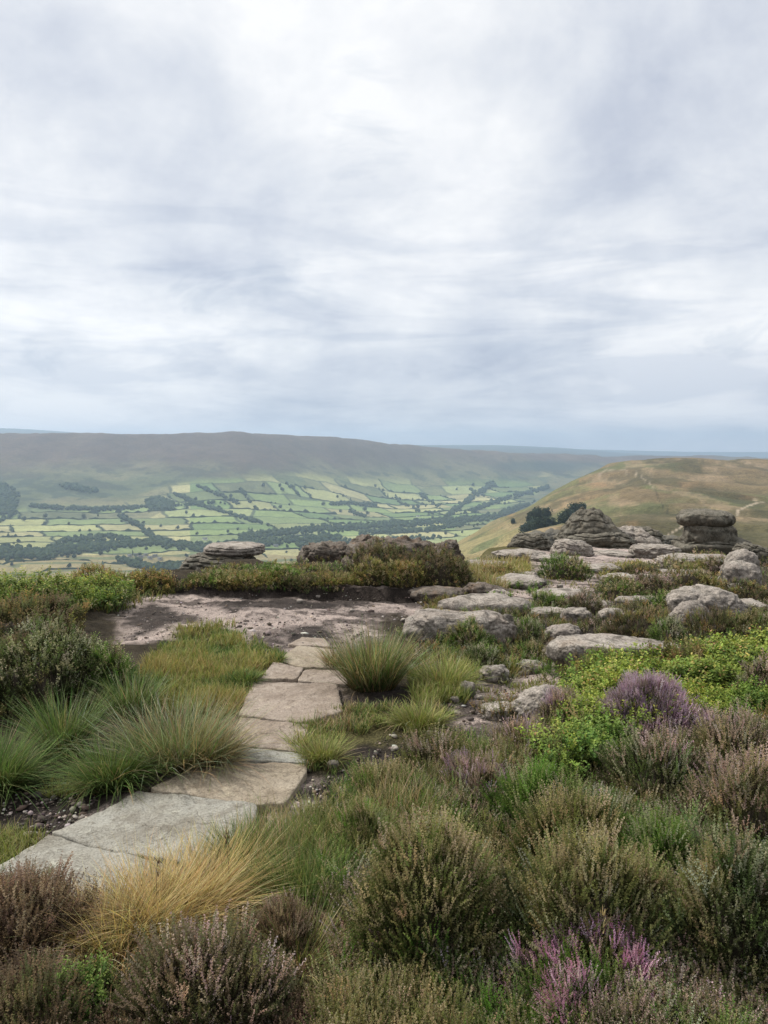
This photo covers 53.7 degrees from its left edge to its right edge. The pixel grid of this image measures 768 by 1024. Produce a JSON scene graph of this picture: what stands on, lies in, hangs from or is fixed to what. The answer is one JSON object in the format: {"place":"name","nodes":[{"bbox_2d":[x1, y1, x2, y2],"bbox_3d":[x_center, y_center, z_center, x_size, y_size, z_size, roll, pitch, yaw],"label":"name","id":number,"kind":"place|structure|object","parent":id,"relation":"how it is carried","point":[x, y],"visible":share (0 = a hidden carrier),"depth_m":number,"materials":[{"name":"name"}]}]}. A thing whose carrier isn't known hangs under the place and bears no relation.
{"place":"outdoors","nodes":[
{"label":"outdoors","id":0,"kind":"place"},
{"bbox_2d":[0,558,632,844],"bbox_3d":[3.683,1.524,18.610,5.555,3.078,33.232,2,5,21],"label":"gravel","id":1,"kind":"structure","parent":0,"point":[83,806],"depth_m":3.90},
{"bbox_2d":[0,428,767,580],"bbox_3d":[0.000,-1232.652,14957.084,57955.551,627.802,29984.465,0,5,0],"label":"hills","id":2,"kind":"structure","parent":0,"point":[658,490],"depth_m":3500.58,"materials":[{"name":"plant"}]},
{"bbox_2d":[0,482,20,521],"bbox_3d":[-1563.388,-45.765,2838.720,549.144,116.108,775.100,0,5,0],"label":"woodland","id":3,"kind":"object","parent":2,"relation":"on","point":[7,496],"visible":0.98,"depth_m":2897.43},
{"bbox_2d":[28,500,214,511],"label":"woodland","id":4,"kind":"object","parent":2,"relation":"on","point":[56,507],"visible":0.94,"depth_m":2931.95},
{"bbox_2d":[117,484,262,539],"bbox_3d":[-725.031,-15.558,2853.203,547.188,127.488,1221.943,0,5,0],"label":"woodland","id":5,"kind":"object","parent":2,"relation":"on","point":[132,521],"visible":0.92,"depth_m":3039.70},
{"bbox_2d":[0,508,519,570],"bbox_3d":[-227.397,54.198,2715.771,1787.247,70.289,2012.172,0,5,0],"label":"woodland","id":6,"kind":"object","parent":2,"relation":"on","point":[63,546],"visible":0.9,"depth_m":2335.50,"materials":[{"name":"plant"}]},
{"bbox_2d":[285,481,484,517],"bbox_3d":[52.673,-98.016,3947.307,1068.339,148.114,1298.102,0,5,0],"label":"woodland","id":7,"kind":"object","parent":2,"relation":"on","point":[371,504],"visible":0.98,"depth_m":3680.84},
{"bbox_2d":[444,480,549,516],"bbox_3d":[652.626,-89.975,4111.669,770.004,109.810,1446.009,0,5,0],"label":"woodland","id":8,"kind":"object","parent":2,"relation":"on","point":[469,498],"visible":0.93,"depth_m":4118.59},
{"bbox_2d":[0,544,767,1023],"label":"ground","id":9,"kind":"structure","parent":0,"point":[102,624],"depth_m":6.96,"materials":[{"name":"stone"}]},
{"bbox_2d":[0,713,80,820],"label":"grass tussock","id":10,"kind":"object","parent":9,"relation":"on","point":[14,771],"depth_m":3.72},
{"bbox_2d":[0,565,90,613],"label":"bilberry bush","id":11,"kind":"object","parent":9,"relation":"on","point":[30,582],"visible":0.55,"depth_m":7.28,"materials":[{"name":"green plant"}]},
{"bbox_2d":[0,583,92,639],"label":"heather bush","id":12,"kind":"object","parent":9,"relation":"on","point":[13,615],"visible":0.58,"depth_m":6.18,"materials":[{"name":"green plant"}]},
{"bbox_2d":[0,851,107,989],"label":"heather bush","id":13,"kind":"object","parent":9,"relation":"on","point":[49,896],"visible":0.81,"depth_m":2.41,"materials":[{"name":"brown plant"}]},
{"bbox_2d":[0,932,113,1023],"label":"heather bush","id":14,"kind":"object","parent":9,"relation":"on","point":[28,994],"visible":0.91,"depth_m":2.08,"materials":[{"name":"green plant"}]},
{"bbox_2d":[1,674,132,766],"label":"grass tussock","id":15,"kind":"object","parent":9,"relation":"on","point":[69,726],"depth_m":4.12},
{"bbox_2d":[0,607,137,721],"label":"heather bush","id":16,"kind":"object","parent":9,"relation":"on","point":[52,654],"visible":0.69,"depth_m":4.78,"materials":[{"name":"green plant"}]},
{"bbox_2d":[26,942,122,1023],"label":"bilberry bush","id":17,"kind":"object","parent":9,"relation":"on","point":[103,974],"visible":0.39,"depth_m":2.15,"materials":[{"name":"green plant"}]},
{"bbox_2d":[0,835,182,949],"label":"paving slab","id":18,"kind":"structure","parent":9,"relation":"on","point":[49,849],"depth_m":2.95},
{"bbox_2d":[54,566,140,607],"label":"bilberry bush","id":19,"kind":"object","parent":9,"relation":"on","point":[107,580],"visible":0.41,"depth_m":8.07,"materials":[{"name":"green plant"}]},
{"bbox_2d":[23,719,195,821],"bbox_3d":[-1.321,1.247,3.661,0.884,0.396,0.772,0,5,0],"label":"grass tussock","id":20,"kind":"object","parent":9,"relation":"on","point":[92,781],"depth_m":3.58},
{"bbox_2d":[84,636,145,704],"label":"heather bush","id":21,"kind":"object","parent":9,"relation":"on","point":[107,658],"visible":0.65,"depth_m":4.85,"materials":[{"name":"green plant"}]},
{"bbox_2d":[70,662,178,722],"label":"grass tussock","id":22,"kind":"object","parent":9,"relation":"on","point":[125,699],"depth_m":4.61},
{"bbox_2d":[122,565,177,595],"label":"heather bush","id":23,"kind":"object","parent":9,"relation":"on","point":[167,581],"visible":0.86,"depth_m":9.37,"materials":[{"name":"green plant"}]},
{"bbox_2d":[43,822,296,993],"bbox_3d":[-0.725,1.325,2.568,0.966,0.387,0.910,0,5,0],"label":"grass tussock","id":24,"kind":"object","parent":9,"relation":"on","point":[207,885],"depth_m":2.61,"materials":[{"name":"plant"}]},
{"bbox_2d":[55,682,293,786],"bbox_3d":[-1.057,1.112,3.894,1.268,0.386,1.193,0,5,0],"label":"grass tussock","id":25,"kind":"object","parent":9,"relation":"on","point":[206,731],"depth_m":3.83,"materials":[{"name":"plant"}]},
{"bbox_2d":[103,897,309,1023],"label":"heather bush","id":26,"kind":"object","parent":9,"relation":"on","point":[183,957],"visible":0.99,"depth_m":2.08,"materials":[{"name":"brown plant"}]},
{"bbox_2d":[184,567,241,588],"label":"heather bush","id":27,"kind":"object","parent":9,"relation":"on","point":[204,577],"visible":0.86,"depth_m":9.59,"materials":[{"name":"green plant"}]},
{"bbox_2d":[147,714,280,785],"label":"grass tussock","id":28,"kind":"object","parent":9,"relation":"on","point":[228,755],"depth_m":3.80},
{"bbox_2d":[179,541,264,569],"bbox_3d":[-3.248,0.945,15.255,1.701,0.620,1.149,0,5,0],"label":"table rock","id":29,"kind":"object","parent":9,"relation":"on","point":[214,552],"visible":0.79,"depth_m":14.89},
{"bbox_2d":[151,760,306,813],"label":"paving slab","id":30,"kind":"structure","parent":9,"relation":"on","point":[285,780],"depth_m":3.58,"materials":[{"name":"stone"}]},
{"bbox_2d":[173,802,292,880],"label":"grass tussock","id":31,"kind":"object","parent":9,"relation":"on","point":[227,836],"depth_m":2.95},
{"bbox_2d":[212,567,284,590],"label":"heather bush","id":32,"kind":"object","parent":9,"relation":"on","point":[255,580],"visible":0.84,"depth_m":9.58,"materials":[{"name":"green plant"}]},
{"bbox_2d":[232,718,307,753],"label":"paving slab","id":33,"kind":"structure","parent":9,"relation":"on","point":[273,726],"depth_m":4.24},
{"bbox_2d":[234,745,308,768],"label":"paving slab","id":34,"kind":"structure","parent":9,"relation":"on","point":[268,756],"depth_m":3.90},
{"bbox_2d":[250,562,303,587],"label":"heather bush","id":35,"kind":"object","parent":9,"relation":"on","point":[283,569],"visible":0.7,"depth_m":9.90,"materials":[{"name":"green plant"}]},
{"bbox_2d":[261,662,302,682],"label":"paving slab","id":36,"kind":"structure","parent":9,"relation":"on","point":[277,672],"depth_m":5.39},
{"bbox_2d":[246,886,323,967],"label":"heather bush","id":37,"kind":"object","parent":9,"relation":"on","point":[270,909],"visible":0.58,"depth_m":2.39,"materials":[{"name":"brown plant"}]},
{"bbox_2d":[239,682,342,726],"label":"paving slab","id":38,"kind":"structure","parent":9,"relation":"on","point":[302,700],"depth_m":4.79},
{"bbox_2d":[282,646,340,669],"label":"paving slab","id":39,"kind":"structure","parent":9,"relation":"on","point":[306,657],"depth_m":5.80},
{"bbox_2d":[297,541,347,563],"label":"rock outcrop","id":40,"kind":"object","parent":9,"relation":"on","point":[334,551],"visible":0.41,"depth_m":12.70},
{"bbox_2d":[298,669,347,687],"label":"paving slab","id":41,"kind":"structure","parent":9,"relation":"on","point":[312,676],"depth_m":5.33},
{"bbox_2d":[285,730,363,773],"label":"grass tussock","id":42,"kind":"object","parent":9,"relation":"on","point":[321,755],"depth_m":3.93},
{"bbox_2d":[291,567,367,588],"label":"heather bush","id":43,"kind":"object","parent":9,"relation":"on","point":[329,579],"visible":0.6,"depth_m":9.85,"materials":[{"name":"green plant"}]},
{"bbox_2d":[314,793,406,862],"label":"heather bush","id":44,"kind":"object","parent":9,"relation":"on","point":[367,812],"visible":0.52,"depth_m":2.93,"materials":[{"name":"green plant"}]},
{"bbox_2d":[350,553,392,586],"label":"heather bush","id":45,"kind":"object","parent":9,"relation":"on","point":[371,577],"visible":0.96,"depth_m":9.90,"materials":[{"name":"green plant"}]},
{"bbox_2d":[293,614,455,698],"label":"grass tussock","id":46,"kind":"object","parent":9,"relation":"on","point":[382,671],"depth_m":5.08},
{"bbox_2d":[0,551,749,926],"bbox_3d":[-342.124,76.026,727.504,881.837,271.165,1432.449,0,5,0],"label":"turf","id":47,"kind":"structure","parent":9,"relation":"on","point":[206,667],"depth_m":4.78,"materials":[{"name":"green plant"}]},
{"bbox_2d":[5,846,243,1014],"bbox_3d":[-0.849,1.334,2.475,0.907,0.313,0.829,0,5,0],"label":"grass tussock","id":48,"kind":"object","parent":47,"relation":"on","point":[166,891],"depth_m":2.49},
{"bbox_2d":[52,791,257,867],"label":"paving slab","id":49,"kind":"structure","parent":47,"relation":"on","point":[167,813],"depth_m":3.22,"materials":[{"name":"stone"}]},
{"bbox_2d":[93,807,311,935],"bbox_3d":[-0.579,1.312,2.698,0.839,0.331,0.840,0,5,0],"label":"grass tussock","id":50,"kind":"object","parent":47,"relation":"on","point":[230,865],"depth_m":2.74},
{"bbox_2d":[221,881,353,1018],"bbox_3d":[-0.257,1.361,2.341,0.662,0.279,0.648,0,5,0],"label":"grass tussock","id":51,"kind":"object","parent":47,"relation":"on","point":[305,949],"depth_m":2.38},
{"bbox_2d":[214,824,370,927],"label":"grass tussock","id":52,"kind":"object","parent":47,"relation":"on","point":[292,873],"depth_m":2.71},
{"bbox_2d":[340,535,413,573],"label":"heather bush","id":53,"kind":"object","parent":9,"relation":"on","point":[393,549],"visible":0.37,"depth_m":10.50,"materials":[{"name":"green plant"}]},
{"bbox_2d":[0,548,767,720],"bbox_3d":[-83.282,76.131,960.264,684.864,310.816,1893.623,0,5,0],"label":"moor heather","id":54,"kind":"object","parent":9,"relation":"on","point":[546,660],"visible":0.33,"depth_m":7.14,"materials":[{"name":"green plant"}]},
{"bbox_2d":[0,715,767,1023],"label":"heather cover","id":55,"kind":"object","parent":9,"relation":"on","point":[356,1000],"visible":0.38,"depth_m":2.13,"materials":[{"name":"green plant"}]},
{"bbox_2d":[0,571,767,777],"bbox_3d":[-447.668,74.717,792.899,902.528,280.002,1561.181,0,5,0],"label":"bilberry cover","id":56,"kind":"object","parent":9,"relation":"on","point":[594,680],"visible":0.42,"depth_m":4.02,"materials":[{"name":"green plant"}]},
{"bbox_2d":[341,753,426,799],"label":"heather bush","id":57,"kind":"object","parent":9,"relation":"on","point":[361,772],"visible":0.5,"depth_m":3.43,"materials":[{"name":"green plant"}]},
{"bbox_2d":[340,535,452,568],"bbox_3d":[0.254,0.958,11.847,1.922,1.244,1.170,0,5,0],"label":"rock outcrop","id":58,"kind":"object","parent":9,"relation":"on","point":[410,543],"visible":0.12,"depth_m":11.59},
{"bbox_2d":[380,557,426,588],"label":"heather bush","id":59,"kind":"object","parent":9,"relation":"on","point":[398,578],"visible":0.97,"depth_m":9.90,"materials":[{"name":"green plant"}]},
{"bbox_2d":[370,691,464,738],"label":"grass tussock","id":60,"kind":"object","parent":9,"relation":"on","point":[416,713],"depth_m":4.39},
{"bbox_2d":[333,800,528,993],"bbox_3d":[0.157,1.175,2.368,0.617,0.581,0.563,0,5,0],"label":"heather bush","id":61,"kind":"object","parent":9,"relation":"on","point":[420,884],"visible":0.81,"depth_m":2.27,"materials":[{"name":"green plant"}]},
{"bbox_2d":[386,542,480,586],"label":"heather bush","id":62,"kind":"object","parent":9,"relation":"on","point":[438,568],"visible":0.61,"depth_m":10.23,"materials":[{"name":"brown plant"}]},
{"bbox_2d":[408,585,464,603],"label":"boulder","id":63,"kind":"object","parent":9,"relation":"on","point":[432,592],"visible":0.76,"depth_m":9.62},
{"bbox_2d":[395,718,495,776],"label":"heather bush","id":64,"kind":"object","parent":9,"relation":"on","point":[418,747],"visible":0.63,"depth_m":3.70,"materials":[{"name":"green plant"}]},
{"bbox_2d":[399,648,500,696],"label":"grass tussock","id":65,"kind":"object","parent":9,"relation":"on","point":[447,674],"depth_m":5.16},
{"bbox_2d":[402,608,522,647],"bbox_3d":[0.705,1.063,6.794,1.085,0.382,0.475,0,5,0],"label":"boulder","id":66,"kind":"object","parent":9,"relation":"on","point":[497,625],"visible":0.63,"depth_m":6.64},
{"bbox_2d":[444,613,496,649],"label":"heather bush","id":67,"kind":"object","parent":9,"relation":"on","point":[467,636],"visible":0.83,"depth_m":6.41,"materials":[{"name":"green plant"}]},
{"bbox_2d":[440,744,509,813],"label":"heather bush","id":68,"kind":"object","parent":9,"relation":"on","point":[463,768],"visible":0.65,"depth_m":3.40,"materials":[{"name":"brown plant"}]},
{"bbox_2d":[456,639,510,669],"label":"heather bush","id":69,"kind":"object","parent":9,"relation":"on","point":[483,653],"visible":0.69,"depth_m":5.77,"materials":[{"name":"green plant"}]},
{"bbox_2d":[438,593,530,616],"bbox_3d":[1.089,1.006,8.148,1.046,0.248,0.579,0,5,0],"label":"boulder","id":70,"kind":"object","parent":9,"relation":"on","point":[491,601],"visible":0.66,"depth_m":7.97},
{"bbox_2d":[478,664,509,683],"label":"boulder","id":71,"kind":"object","parent":9,"relation":"on","point":[496,672],"visible":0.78,"depth_m":5.42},
{"bbox_2d":[496,573,546,589],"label":"boulder","id":72,"kind":"object","parent":9,"relation":"on","point":[525,579],"visible":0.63,"depth_m":12.10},
{"bbox_2d":[488,710,562,766],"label":"heather bush","id":73,"kind":"object","parent":9,"relation":"on","point":[509,725],"visible":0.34,"depth_m":3.87,"materials":[{"name":"purple plant"}]},
{"bbox_2d":[506,532,551,550],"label":"rock outcrop","id":74,"kind":"object","parent":9,"relation":"on","point":[539,541],"visible":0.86,"depth_m":27.35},
{"bbox_2d":[515,614,546,644],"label":"heather bush","id":75,"kind":"object","parent":9,"relation":"on","point":[530,626],"visible":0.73,"depth_m":6.72,"materials":[{"name":"green plant"}]},
{"bbox_2d":[508,684,561,722],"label":"boulder","id":76,"kind":"object","parent":9,"relation":"on","point":[528,699],"visible":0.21,"depth_m":4.53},
{"bbox_2d":[475,748,596,846],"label":"heather bush","id":77,"kind":"object","parent":9,"relation":"on","point":[520,787],"visible":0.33,"depth_m":3.13,"materials":[{"name":"green plant"}]},
{"bbox_2d":[528,684,586,725],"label":"heather bush","id":78,"kind":"object","parent":9,"relation":"on","point":[552,698],"visible":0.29,"depth_m":4.11,"materials":[{"name":"purple plant"}]},
{"bbox_2d":[534,550,594,580],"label":"heather bush","id":79,"kind":"object","parent":9,"relation":"on","point":[561,569],"visible":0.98,"depth_m":14.58,"materials":[{"name":"green plant"}]},
{"bbox_2d":[492,766,644,864],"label":"heather bush","id":80,"kind":"object","parent":9,"relation":"on","point":[542,817],"visible":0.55,"depth_m":2.81,"materials":[{"name":"green plant"}]},
{"bbox_2d":[550,539,594,556],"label":"rock outcrop","id":81,"kind":"object","parent":9,"relation":"on","point":[578,547],"visible":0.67,"depth_m":25.48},
{"bbox_2d":[559,587,605,615],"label":"heather bush","id":82,"kind":"object","parent":9,"relation":"on","point":[576,599],"visible":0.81,"depth_m":8.10,"materials":[{"name":"green plant"}]},
{"bbox_2d":[554,506,622,546],"bbox_3d":[10.873,0.949,39.491,3.853,2.496,2.925,0,5,0],"label":"rock outcrop","id":83,"kind":"object","parent":9,"relation":"on","point":[592,520],"visible":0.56,"depth_m":38.81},
{"bbox_2d":[483,816,712,1016],"bbox_3d":[0.645,1.158,2.268,0.687,0.557,0.653,-3,5,-28],"label":"heather bush","id":84,"kind":"object","parent":9,"relation":"on","point":[579,880],"visible":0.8,"depth_m":2.20,"materials":[{"name":"green plant"}]},
{"bbox_2d":[497,910,703,1023],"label":"heather bush","id":85,"kind":"object","parent":9,"relation":"on","point":[571,966],"visible":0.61,"depth_m":2.05,"materials":[{"name":"purple plant"}]},
{"bbox_2d":[567,532,635,548],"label":"rock outcrop","id":86,"kind":"object","parent":9,"relation":"on","point":[615,540],"visible":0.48,"depth_m":38.08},
{"bbox_2d":[556,783,654,836],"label":"heather bush","id":87,"kind":"object","parent":9,"relation":"on","point":[626,801],"visible":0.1,"depth_m":2.94,"materials":[{"name":"brown plant"}]},
{"bbox_2d":[545,633,683,665],"bbox_3d":[1.735,1.055,5.596,1.093,0.275,0.460,0,5,0],"label":"boulder","id":88,"kind":"object","parent":9,"relation":"on","point":[559,648],"visible":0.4,"depth_m":5.49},
{"bbox_2d":[591,572,650,599],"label":"heather bush","id":89,"kind":"object","parent":9,"relation":"on","point":[632,588],"visible":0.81,"depth_m":11.13,"materials":[{"name":"green plant"}]},
{"bbox_2d":[597,595,674,638],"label":"heather bush","id":90,"kind":"object","parent":9,"relation":"on","point":[637,627],"visible":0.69,"depth_m":6.29,"materials":[{"name":"green plant"}]},
{"bbox_2d":[617,526,661,544],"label":"rock outcrop","id":91,"kind":"object","parent":9,"relation":"on","point":[640,535],"visible":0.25,"depth_m":40.83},
{"bbox_2d":[589,667,712,741],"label":"heather bush","id":92,"kind":"object","parent":9,"relation":"on","point":[632,686],"visible":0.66,"depth_m":3.69,"materials":[{"name":"purple plant"}]},
{"bbox_2d":[628,543,681,558],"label":"rock outcrop","id":93,"kind":"object","parent":9,"relation":"on","point":[645,551],"visible":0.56,"depth_m":29.40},
{"bbox_2d":[620,570,689,595],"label":"heather bush","id":94,"kind":"object","parent":9,"relation":"on","point":[657,581],"visible":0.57,"depth_m":12.06,"materials":[{"name":"green plant"}]},
{"bbox_2d":[587,716,725,813],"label":"heather bush","id":95,"kind":"object","parent":9,"relation":"on","point":[675,751],"visible":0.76,"depth_m":3.19,"materials":[{"name":"green plant"}]},
{"bbox_2d":[610,794,723,883],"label":"heather bush","id":96,"kind":"object","parent":9,"relation":"on","point":[651,825],"visible":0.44,"depth_m":2.53,"materials":[{"name":"green plant"}]},
{"bbox_2d":[643,612,691,644],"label":"heather bush","id":97,"kind":"object","parent":9,"relation":"on","point":[656,633],"visible":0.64,"depth_m":5.72,"materials":[{"name":"green plant"}]},
{"bbox_2d":[669,600,709,629],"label":"boulder","id":98,"kind":"object","parent":9,"relation":"on","point":[682,607],"visible":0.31,"depth_m":7.55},
{"bbox_2d":[658,562,722,586],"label":"heather bush","id":99,"kind":"object","parent":9,"relation":"on","point":[692,578],"visible":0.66,"depth_m":13.54,"materials":[{"name":"green plant"}]},
{"bbox_2d":[657,647,744,693],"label":"bilberry bush","id":100,"kind":"object","parent":9,"relation":"on","point":[706,673],"visible":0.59,"depth_m":4.35,"materials":[{"name":"green plant"}]},
{"bbox_2d":[640,793,767,1004],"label":"heather bush","id":101,"kind":"object","parent":9,"relation":"on","point":[731,896],"visible":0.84,"depth_m":2.10,"materials":[{"name":"green plant"}]},
{"bbox_2d":[665,584,751,624],"bbox_3d":[3.542,1.088,8.318,0.941,0.569,0.556,0,5,0],"label":"boulder","id":102,"kind":"object","parent":9,"relation":"on","point":[706,595],"visible":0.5,"depth_m":8.15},
{"bbox_2d":[671,508,751,554],"bbox_3d":[14.802,0.948,34.166,3.457,2.200,2.735,0,5,0],"label":"mushroom rock","id":103,"kind":"object","parent":9,"relation":"on","point":[704,529],"visible":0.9,"depth_m":33.21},
{"bbox_2d":[679,603,747,641],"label":"heather bush","id":104,"kind":"object","parent":9,"relation":"on","point":[697,619],"visible":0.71,"depth_m":5.78,"materials":[{"name":"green plant"}]},
{"bbox_2d":[667,733,767,849],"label":"heather bush","id":105,"kind":"object","parent":9,"relation":"on","point":[740,791],"visible":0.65,"depth_m":2.67,"materials":[{"name":"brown plant"}]},
{"bbox_2d":[679,694,767,777],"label":"heather bush","id":106,"kind":"object","parent":9,"relation":"on","point":[743,728],"visible":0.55,"depth_m":3.31,"materials":[{"name":"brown plant"}]},
{"bbox_2d":[704,634,767,670],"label":"bilberry bush","id":107,"kind":"object","parent":9,"relation":"on","point":[741,643],"visible":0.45,"depth_m":4.75,"materials":[{"name":"green plant"}]},
{"bbox_2d":[717,560,761,589],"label":"boulder","id":108,"kind":"object","parent":9,"relation":"on","point":[739,569],"visible":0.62,"depth_m":14.24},
{"bbox_2d":[713,576,767,602],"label":"heather bush","id":109,"kind":"object","parent":9,"relation":"on","point":[741,593],"visible":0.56,"depth_m":11.31,"materials":[{"name":"green plant"}]},
{"bbox_2d":[717,674,767,741],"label":"bilberry bush","id":110,"kind":"object","parent":9,"relation":"on","point":[760,695],"visible":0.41,"depth_m":3.80,"materials":[{"name":"green plant"}]},
{"bbox_2d":[723,606,767,639],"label":"heather bush","id":111,"kind":"object","parent":9,"relation":"on","point":[757,615],"visible":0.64,"depth_m":5.72,"materials":[{"name":"green plant"}]},
{"bbox_2d":[724,647,767,690],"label":"heather bush","id":112,"kind":"object","parent":9,"relation":"on","point":[758,665],"visible":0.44,"depth_m":4.09,"materials":[{"name":"green plant"}]},
{"bbox_2d":[0,0,767,451],"label":"sky","id":113,"kind":"structure","parent":0,"point":[535,223],"materials":[{"name":"white"}]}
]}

